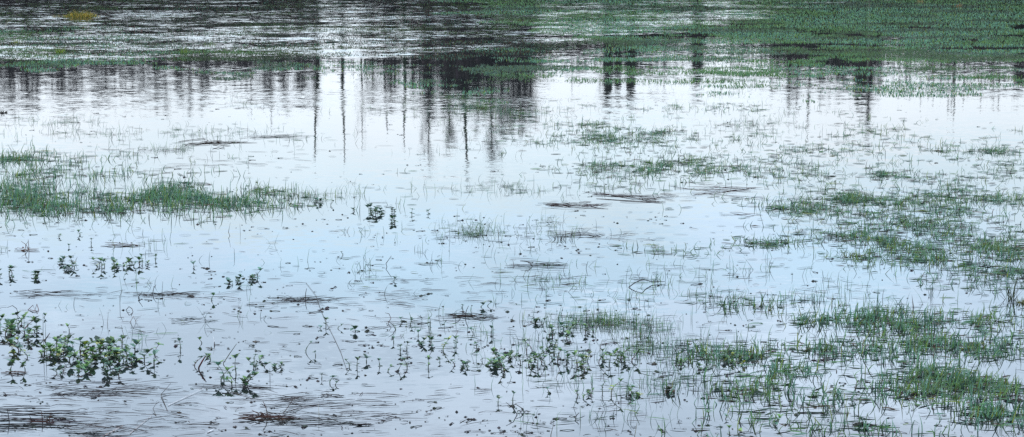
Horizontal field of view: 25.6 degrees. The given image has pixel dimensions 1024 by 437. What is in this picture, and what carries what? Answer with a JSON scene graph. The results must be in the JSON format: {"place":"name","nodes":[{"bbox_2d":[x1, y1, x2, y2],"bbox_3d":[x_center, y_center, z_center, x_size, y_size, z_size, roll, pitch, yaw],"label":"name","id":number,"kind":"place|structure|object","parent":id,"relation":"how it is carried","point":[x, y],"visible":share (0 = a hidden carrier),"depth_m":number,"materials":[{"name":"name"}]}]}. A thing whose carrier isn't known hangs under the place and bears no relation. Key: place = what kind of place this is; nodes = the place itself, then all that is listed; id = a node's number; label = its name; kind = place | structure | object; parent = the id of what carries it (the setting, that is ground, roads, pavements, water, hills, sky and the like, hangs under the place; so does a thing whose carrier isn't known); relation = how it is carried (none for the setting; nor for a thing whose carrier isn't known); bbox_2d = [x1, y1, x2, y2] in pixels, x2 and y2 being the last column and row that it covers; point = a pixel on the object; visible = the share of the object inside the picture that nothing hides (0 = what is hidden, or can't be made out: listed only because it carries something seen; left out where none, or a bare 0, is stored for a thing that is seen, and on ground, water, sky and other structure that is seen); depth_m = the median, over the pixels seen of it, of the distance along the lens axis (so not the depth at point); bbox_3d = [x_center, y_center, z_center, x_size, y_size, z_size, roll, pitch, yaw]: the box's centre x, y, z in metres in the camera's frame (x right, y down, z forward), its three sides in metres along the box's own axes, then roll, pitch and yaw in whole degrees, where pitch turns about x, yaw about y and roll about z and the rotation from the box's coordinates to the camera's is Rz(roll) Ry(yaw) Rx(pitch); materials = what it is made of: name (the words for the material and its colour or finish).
{"place":"outdoors","nodes":[
{"label":"outdoors","id":0,"kind":"place"},
{"bbox_2d":[0,93,465,224],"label":"emergent grass","id":1,"kind":"structure","parent":0,"point":[153,194],"depth_m":13.98,"materials":[{"name":"green plant"}]},
{"bbox_2d":[0,0,564,79],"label":"emergent grass","id":2,"kind":"structure","parent":0,"point":[84,59],"depth_m":30.89,"materials":[{"name":"green plant"}]},
{"bbox_2d":[0,0,1023,436],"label":"water","id":3,"kind":"structure","parent":0,"point":[360,142],"depth_m":13.02,"materials":[{"name":"liquid"}]},
{"bbox_2d":[0,265,14,278],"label":"leafy clump","id":4,"kind":"object","parent":3,"relation":"on","point":[11,267],"visible":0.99,"depth_m":11.00,"materials":[{"name":"green plant"}]},
{"bbox_2d":[5,359,16,370],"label":"leafy sprig","id":5,"kind":"object","parent":3,"relation":"on","point":[12,361],"visible":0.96,"depth_m":8.66,"materials":[{"name":"green plant"}]},
{"bbox_2d":[1,371,26,374],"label":"reed raft","id":6,"kind":"object","parent":3,"relation":"on","point":[14,371],"visible":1,"depth_m":8.62,"materials":[{"name":"plant"}]},
{"bbox_2d":[6,336,22,353],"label":"leafy clump","id":7,"kind":"object","parent":3,"relation":"on","point":[11,340],"visible":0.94,"depth_m":9.06,"materials":[{"name":"green plant"}]},
{"bbox_2d":[0,311,32,335],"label":"leafy clump","id":8,"kind":"object","parent":3,"relation":"on","point":[10,324],"visible":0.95,"depth_m":9.52,"materials":[{"name":"green plant"}]},
{"bbox_2d":[15,241,31,250],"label":"reed raft","id":9,"kind":"object","parent":3,"relation":"on","point":[25,247],"visible":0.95,"depth_m":11.79,"materials":[{"name":"plant"}]},
{"bbox_2d":[21,315,41,340],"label":"leafy clump","id":10,"kind":"object","parent":3,"relation":"on","point":[34,318],"visible":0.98,"depth_m":9.47,"materials":[{"name":"green plant"}]},
{"bbox_2d":[32,270,40,278],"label":"leafy clump","id":11,"kind":"object","parent":3,"relation":"on","point":[36,273],"visible":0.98,"depth_m":10.91,"materials":[{"name":"green plant"}]},
{"bbox_2d":[18,344,62,358],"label":"leafy clump","id":12,"kind":"object","parent":3,"relation":"on","point":[58,350],"visible":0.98,"depth_m":8.95,"materials":[{"name":"green plant"}]},
{"bbox_2d":[16,290,76,294],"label":"reed raft","id":13,"kind":"object","parent":3,"relation":"on","point":[46,291],"visible":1,"depth_m":10.41,"materials":[{"name":"plant"}]},
{"bbox_2d":[28,412,64,422],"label":"reed raft","id":14,"kind":"object","parent":3,"relation":"on","point":[50,416],"visible":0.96,"depth_m":7.79,"materials":[{"name":"plant"}]},
{"bbox_2d":[0,406,93,428],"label":"reed raft","id":15,"kind":"object","parent":3,"relation":"on","point":[14,418],"visible":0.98,"depth_m":7.83,"materials":[{"name":"plant"}]},
{"bbox_2d":[50,365,66,374],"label":"leafy clump","id":16,"kind":"object","parent":3,"relation":"on","point":[61,369],"visible":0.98,"depth_m":8.62,"materials":[{"name":"green plant"}]},
{"bbox_2d":[44,333,82,360],"bbox_3d":[-1.797,0.518,9.025,0.158,0.081,0.376,0,8,0],"label":"leafy clump","id":17,"kind":"object","parent":3,"relation":"on","point":[64,345],"visible":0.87,"depth_m":9.02,"materials":[{"name":"green plant"}]},
{"bbox_2d":[58,255,78,268],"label":"leafy clump","id":18,"kind":"object","parent":3,"relation":"on","point":[67,266],"visible":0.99,"depth_m":11.30,"materials":[{"name":"green plant"}]},
{"bbox_2d":[54,7,102,17],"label":"grass tussock","id":19,"kind":"object","parent":3,"relation":"on","point":[77,15],"depth_m":38.63,"materials":[{"name":"plant"}]},
{"bbox_2d":[74,360,91,372],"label":"leafy clump","id":20,"kind":"object","parent":3,"relation":"on","point":[84,366],"visible":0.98,"depth_m":8.64,"materials":[{"name":"green plant"}]},
{"bbox_2d":[73,335,119,363],"bbox_3d":[-1.666,0.529,8.956,0.186,0.077,0.388,-2,8,-15],"label":"leafy clump","id":21,"kind":"object","parent":3,"relation":"on","point":[98,341],"visible":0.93,"depth_m":8.95,"materials":[{"name":"green plant"}]},
{"bbox_2d":[62,430,142,436],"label":"reed raft","id":22,"kind":"object","parent":3,"relation":"on","point":[88,433],"visible":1,"depth_m":7.61,"materials":[{"name":"plant"}]},
{"bbox_2d":[37,377,169,395],"bbox_3d":[-1.511,0.623,8.370,0.543,0.007,0.326,0,8,0],"label":"reed raft","id":23,"kind":"object","parent":3,"relation":"on","point":[103,390],"visible":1,"depth_m":8.32,"materials":[{"name":"plant"}]},
{"bbox_2d":[101,358,123,376],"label":"leafy clump","id":24,"kind":"object","parent":3,"relation":"on","point":[108,363],"visible":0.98,"depth_m":8.65,"materials":[{"name":"green plant"}]},
{"bbox_2d":[102,334,128,347],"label":"leafy clump","id":25,"kind":"object","parent":3,"relation":"on","point":[110,340],"visible":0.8,"depth_m":9.09,"materials":[{"name":"green plant"}]},
{"bbox_2d":[91,253,149,268],"bbox_3d":[-1.953,0.221,11.261,0.262,0.072,0.206,-7,11,-44],"label":"leafy clump","id":26,"kind":"object","parent":3,"relation":"on","point":[113,259],"visible":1,"depth_m":11.25,"materials":[{"name":"green plant"}]},
{"bbox_2d":[106,242,134,245],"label":"reed raft","id":27,"kind":"object","parent":3,"relation":"on","point":[124,244],"visible":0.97,"depth_m":11.96,"materials":[{"name":"plant"}]},
{"bbox_2d":[111,338,163,364],"bbox_3d":[-1.491,0.534,8.920,0.201,0.077,0.300,3,8,21],"label":"leafy clump","id":28,"kind":"object","parent":3,"relation":"on","point":[126,349],"visible":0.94,"depth_m":8.86,"materials":[{"name":"green plant"}]},
{"bbox_2d":[148,349,158,363],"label":"leafy sprig","id":29,"kind":"object","parent":3,"relation":"on","point":[154,352],"visible":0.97,"depth_m":8.79,"materials":[{"name":"green plant"}]},
{"bbox_2d":[139,285,199,296],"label":"reed raft","id":30,"kind":"object","parent":3,"relation":"on","point":[167,294],"visible":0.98,"depth_m":10.42,"materials":[{"name":"plant"}]},
{"bbox_2d":[171,317,219,322],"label":"reed raft","id":31,"kind":"object","parent":3,"relation":"on","point":[191,319],"visible":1,"depth_m":9.74,"materials":[{"name":"plant"}]},
{"bbox_2d":[178,136,250,148],"bbox_3d":[-2.295,-0.584,17.283,0.636,0.058,0.555,6,10,37],"label":"reed raft","id":32,"kind":"object","parent":3,"relation":"on","point":[207,142],"visible":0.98,"depth_m":17.33,"materials":[{"name":"plant"}]},
{"bbox_2d":[188,384,278,394],"bbox_3d":[-1.036,0.629,8.331,0.373,0.007,0.157,2,8,15],"label":"reed raft","id":33,"kind":"object","parent":3,"relation":"on","point":[241,386],"visible":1,"depth_m":8.37,"materials":[{"name":"plant"}]},
{"bbox_2d":[212,360,258,385],"bbox_3d":[-1.065,0.592,8.441,0.235,0.090,0.126,6,10,37],"label":"leafy clump","id":34,"kind":"object","parent":3,"relation":"on","point":[244,382],"visible":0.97,"depth_m":8.41,"materials":[{"name":"green plant"}]},
{"bbox_2d":[231,353,239,373],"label":"leafy sprig","id":35,"kind":"object","parent":3,"relation":"on","point":[235,356],"visible":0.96,"depth_m":8.61,"materials":[{"name":"green plant"}]},
{"bbox_2d":[225,274,259,283],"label":"leafy clump","id":36,"kind":"object","parent":3,"relation":"on","point":[251,276],"visible":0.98,"depth_m":10.80,"materials":[{"name":"green plant"}]},
{"bbox_2d":[245,354,263,367],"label":"leafy clump","id":37,"kind":"object","parent":3,"relation":"on","point":[248,359],"visible":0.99,"depth_m":8.77,"materials":[{"name":"green plant"}]},
{"bbox_2d":[233,402,302,421],"bbox_3d":[-0.850,0.681,7.843,0.256,0.074,0.124,2,8,12],"label":"reed raft","id":38,"kind":"object","parent":3,"relation":"on","point":[263,416],"visible":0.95,"depth_m":7.84,"materials":[{"name":"plant"}]},
{"bbox_2d":[244,134,310,138],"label":"reed raft","id":39,"kind":"object","parent":3,"relation":"on","point":[269,136],"visible":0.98,"depth_m":17.79,"materials":[{"name":"plant"}]},
{"bbox_2d":[272,361,283,367],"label":"leafy clump","id":40,"kind":"object","parent":3,"relation":"on","point":[275,364],"visible":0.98,"depth_m":8.74,"materials":[{"name":"green plant"}]},
{"bbox_2d":[271,288,330,301],"bbox_3d":[-0.960,0.354,10.281,0.331,0.069,0.162,-1,8,-6],"label":"reed raft","id":41,"kind":"object","parent":3,"relation":"on","point":[302,298],"visible":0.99,"depth_m":10.28,"materials":[{"name":"plant"}]},
{"bbox_2d":[260,396,355,405],"bbox_3d":[-0.735,0.658,8.112,0.386,0.006,0.155,0,8,0],"label":"reed raft","id":42,"kind":"object","parent":3,"relation":"on","point":[275,404],"visible":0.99,"depth_m":8.06,"materials":[{"name":"plant"}]},
{"bbox_2d":[267,409,364,424],"bbox_3d":[-0.683,0.693,7.852,0.385,0.006,0.238,0,8,0],"label":"reed raft","id":43,"kind":"object","parent":3,"relation":"on","point":[322,422],"visible":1,"depth_m":7.79,"materials":[{"name":"plant"}]},
{"bbox_2d":[312,197,333,205],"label":"leafy clump","id":44,"kind":"object","parent":3,"relation":"on","point":[319,200],"visible":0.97,"depth_m":13.77,"materials":[{"name":"green plant"}]},
{"bbox_2d":[350,325,358,331],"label":"leafy sprig","id":45,"kind":"object","parent":3,"relation":"on","point":[355,327],"visible":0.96,"depth_m":9.48,"materials":[{"name":"green plant"}]},
{"bbox_2d":[351,203,395,214],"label":"leafy clump","id":46,"kind":"object","parent":3,"relation":"on","point":[375,210],"visible":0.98,"depth_m":13.26,"materials":[{"name":"green plant"}]},
{"bbox_2d":[390,215,397,222],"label":"leafy clump","id":47,"kind":"object","parent":3,"relation":"on","point":[393,219],"visible":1,"depth_m":12.87,"materials":[{"name":"green plant"}]},
{"bbox_2d":[362,321,425,329],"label":"reed raft","id":48,"kind":"object","parent":3,"relation":"on","point":[395,325],"visible":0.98,"depth_m":9.58,"materials":[{"name":"plant"}]},
{"bbox_2d":[418,336,433,345],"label":"leafy clump","id":49,"kind":"object","parent":3,"relation":"on","point":[421,343],"visible":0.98,"depth_m":9.21,"materials":[{"name":"green plant"}]},
{"bbox_2d":[450,359,469,368],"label":"leafy clump","id":50,"kind":"object","parent":3,"relation":"on","point":[464,362],"visible":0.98,"depth_m":8.75,"materials":[{"name":"green plant"}]},
{"bbox_2d":[448,307,497,318],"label":"reed raft","id":51,"kind":"object","parent":3,"relation":"on","point":[469,315],"visible":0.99,"depth_m":9.82,"materials":[{"name":"plant"}]},
{"bbox_2d":[485,347,513,370],"bbox_3d":[-0.055,0.558,8.774,0.099,0.069,0.286,1,8,8],"label":"leafy clump","id":52,"kind":"object","parent":3,"relation":"on","point":[496,361],"visible":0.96,"depth_m":8.78,"materials":[{"name":"green plant"}]},
{"bbox_2d":[0,95,1022,436],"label":"floating debris","id":53,"kind":"object","parent":3,"relation":"on","point":[482,347],"visible":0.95,"depth_m":9.06,"materials":[{"name":"brown plant"}]},
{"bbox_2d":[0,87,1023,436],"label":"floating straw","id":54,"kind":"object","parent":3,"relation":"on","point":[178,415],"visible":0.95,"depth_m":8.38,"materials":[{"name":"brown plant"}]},
{"bbox_2d":[506,402,529,414],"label":"reed raft","id":55,"kind":"object","parent":3,"relation":"on","point":[518,410],"visible":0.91,"depth_m":7.94,"materials":[{"name":"plant"}]},
{"bbox_2d":[506,339,565,367],"bbox_3d":[0.078,0.539,8.894,0.206,0.074,0.355,-4,9,-27],"label":"leafy clump","id":56,"kind":"object","parent":3,"relation":"on","point":[534,353],"visible":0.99,"depth_m":8.84,"materials":[{"name":"green plant"}]},
{"bbox_2d":[507,260,567,267],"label":"reed raft","id":57,"kind":"object","parent":3,"relation":"on","point":[537,265],"visible":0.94,"depth_m":11.26,"materials":[{"name":"plant"}]},
{"bbox_2d":[532,317,546,323],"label":"leafy clump","id":58,"kind":"object","parent":3,"relation":"on","point":[535,320],"visible":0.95,"depth_m":9.67,"materials":[{"name":"green plant"}]},
{"bbox_2d":[546,337,558,344],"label":"leafy clump","id":59,"kind":"object","parent":3,"relation":"on","point":[548,339],"visible":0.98,"depth_m":9.18,"materials":[{"name":"green plant"}]},
{"bbox_2d":[547,321,575,338],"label":"leafy clump","id":60,"kind":"object","parent":3,"relation":"on","point":[551,326],"visible":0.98,"depth_m":9.50,"materials":[{"name":"green plant"}]},
{"bbox_2d":[548,344,584,361],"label":"leafy clump","id":61,"kind":"object","parent":3,"relation":"on","point":[554,349],"visible":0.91,"depth_m":8.94,"materials":[{"name":"green plant"}]},
{"bbox_2d":[549,230,600,237],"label":"reed raft","id":62,"kind":"object","parent":3,"relation":"on","point":[575,235],"visible":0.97,"depth_m":12.29,"materials":[{"name":"plant"}]},
{"bbox_2d":[544,201,611,208],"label":"reed raft","id":63,"kind":"object","parent":3,"relation":"on","point":[586,205],"visible":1,"depth_m":13.61,"materials":[{"name":"plant"}]},
{"bbox_2d":[572,350,591,370],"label":"leafy clump","id":64,"kind":"object","parent":3,"relation":"on","point":[581,356],"visible":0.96,"depth_m":8.76,"materials":[{"name":"green plant"}]},
{"bbox_2d":[575,388,593,397],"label":"leafy clump","id":65,"kind":"object","parent":3,"relation":"on","point":[588,391],"visible":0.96,"depth_m":8.21,"materials":[{"name":"green plant"}]},
{"bbox_2d":[583,323,595,332],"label":"leafy clump","id":66,"kind":"object","parent":3,"relation":"on","point":[585,325],"visible":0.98,"depth_m":9.47,"materials":[{"name":"green plant"}]},
{"bbox_2d":[608,378,623,394],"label":"leafy sprig","id":67,"kind":"object","parent":3,"relation":"on","point":[614,385],"visible":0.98,"depth_m":8.23,"materials":[{"name":"green plant"}]},
{"bbox_2d":[598,346,641,364],"bbox_3d":[0.402,0.544,8.861,0.185,0.074,0.166,-6,10,-38],"label":"leafy clump","id":68,"kind":"object","parent":3,"relation":"on","point":[614,352],"visible":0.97,"depth_m":8.85,"materials":[{"name":"green plant"}]},
{"bbox_2d":[587,192,667,201],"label":"reed raft","id":69,"kind":"object","parent":3,"relation":"on","point":[619,195],"visible":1,"depth_m":14.01,"materials":[{"name":"plant"}]},
{"bbox_2d":[624,384,634,395],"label":"leafy clump","id":70,"kind":"object","parent":3,"relation":"on","point":[629,388],"visible":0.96,"depth_m":8.22,"materials":[{"name":"green plant"}]},
{"bbox_2d":[632,392,641,396],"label":"leafy clump","id":71,"kind":"object","parent":3,"relation":"on","point":[637,393],"visible":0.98,"depth_m":8.21,"materials":[{"name":"green plant"}]},
{"bbox_2d":[628,279,664,287],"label":"bent reed","id":72,"kind":"object","parent":3,"relation":"on","point":[646,280],"visible":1,"depth_m":10.69,"materials":[{"name":"plant"}]},
{"bbox_2d":[664,386,674,394],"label":"leafy clump","id":73,"kind":"object","parent":3,"relation":"on","point":[668,388],"visible":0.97,"depth_m":8.27,"materials":[{"name":"green plant"}]},
{"bbox_2d":[678,358,687,364],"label":"leafy clump","id":74,"kind":"object","parent":3,"relation":"on","point":[681,361],"visible":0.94,"depth_m":8.79,"materials":[{"name":"green plant"}]},
{"bbox_2d":[696,349,709,368],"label":"leafy clump","id":75,"kind":"object","parent":3,"relation":"on","point":[699,364],"visible":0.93,"depth_m":8.79,"materials":[{"name":"green plant"}]},
{"bbox_2d":[679,182,771,199],"bbox_3d":[1.325,-0.178,14.309,0.571,0.007,0.921,0,8,0],"label":"reed raft","id":76,"kind":"object","parent":3,"relation":"on","point":[712,192],"visible":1,"depth_m":14.37,"materials":[{"name":"plant"}]},
{"bbox_2d":[721,349,745,365],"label":"leafy clump","id":77,"kind":"object","parent":3,"relation":"on","point":[726,357],"visible":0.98,"depth_m":8.85,"materials":[{"name":"green plant"}]},
{"bbox_2d":[734,212,759,215],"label":"reed raft","id":78,"kind":"object","parent":3,"relation":"on","point":[744,214],"visible":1,"depth_m":13.18,"materials":[{"name":"plant"}]},
{"bbox_2d":[774,413,782,424],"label":"leafy sprig","id":79,"kind":"object","parent":3,"relation":"on","point":[776,422],"visible":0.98,"depth_m":7.74,"materials":[{"name":"green plant"}]},
{"bbox_2d":[852,414,877,425],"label":"reed raft","id":80,"kind":"object","parent":3,"relation":"on","point":[857,423],"visible":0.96,"depth_m":7.74,"materials":[{"name":"plant"}]},
{"bbox_2d":[993,273,1022,299],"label":"sedge tuft","id":81,"kind":"object","parent":3,"relation":"on","point":[1012,295],"visible":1,"depth_m":10.28,"materials":[{"name":"green plant"}]},
{"bbox_2d":[1,66,1023,340],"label":"emergent grass","id":82,"kind":"structure","parent":0,"point":[891,248],"depth_m":13.43,"materials":[{"name":"green plant"}]},
{"bbox_2d":[29,9,1015,61],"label":"dead grass","id":83,"kind":"structure","parent":0,"point":[549,38],"depth_m":31.23,"materials":[{"name":"brown plant"}]},
{"bbox_2d":[320,0,1023,105],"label":"emergent grass","id":84,"kind":"structure","parent":0,"point":[682,58],"depth_m":31.21,"materials":[{"name":"green plant"}]},
{"bbox_2d":[420,278,1023,436],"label":"emergent grass","id":85,"kind":"structure","parent":0,"point":[960,382],"depth_m":8.82,"materials":[{"name":"green plant"}]}
]}

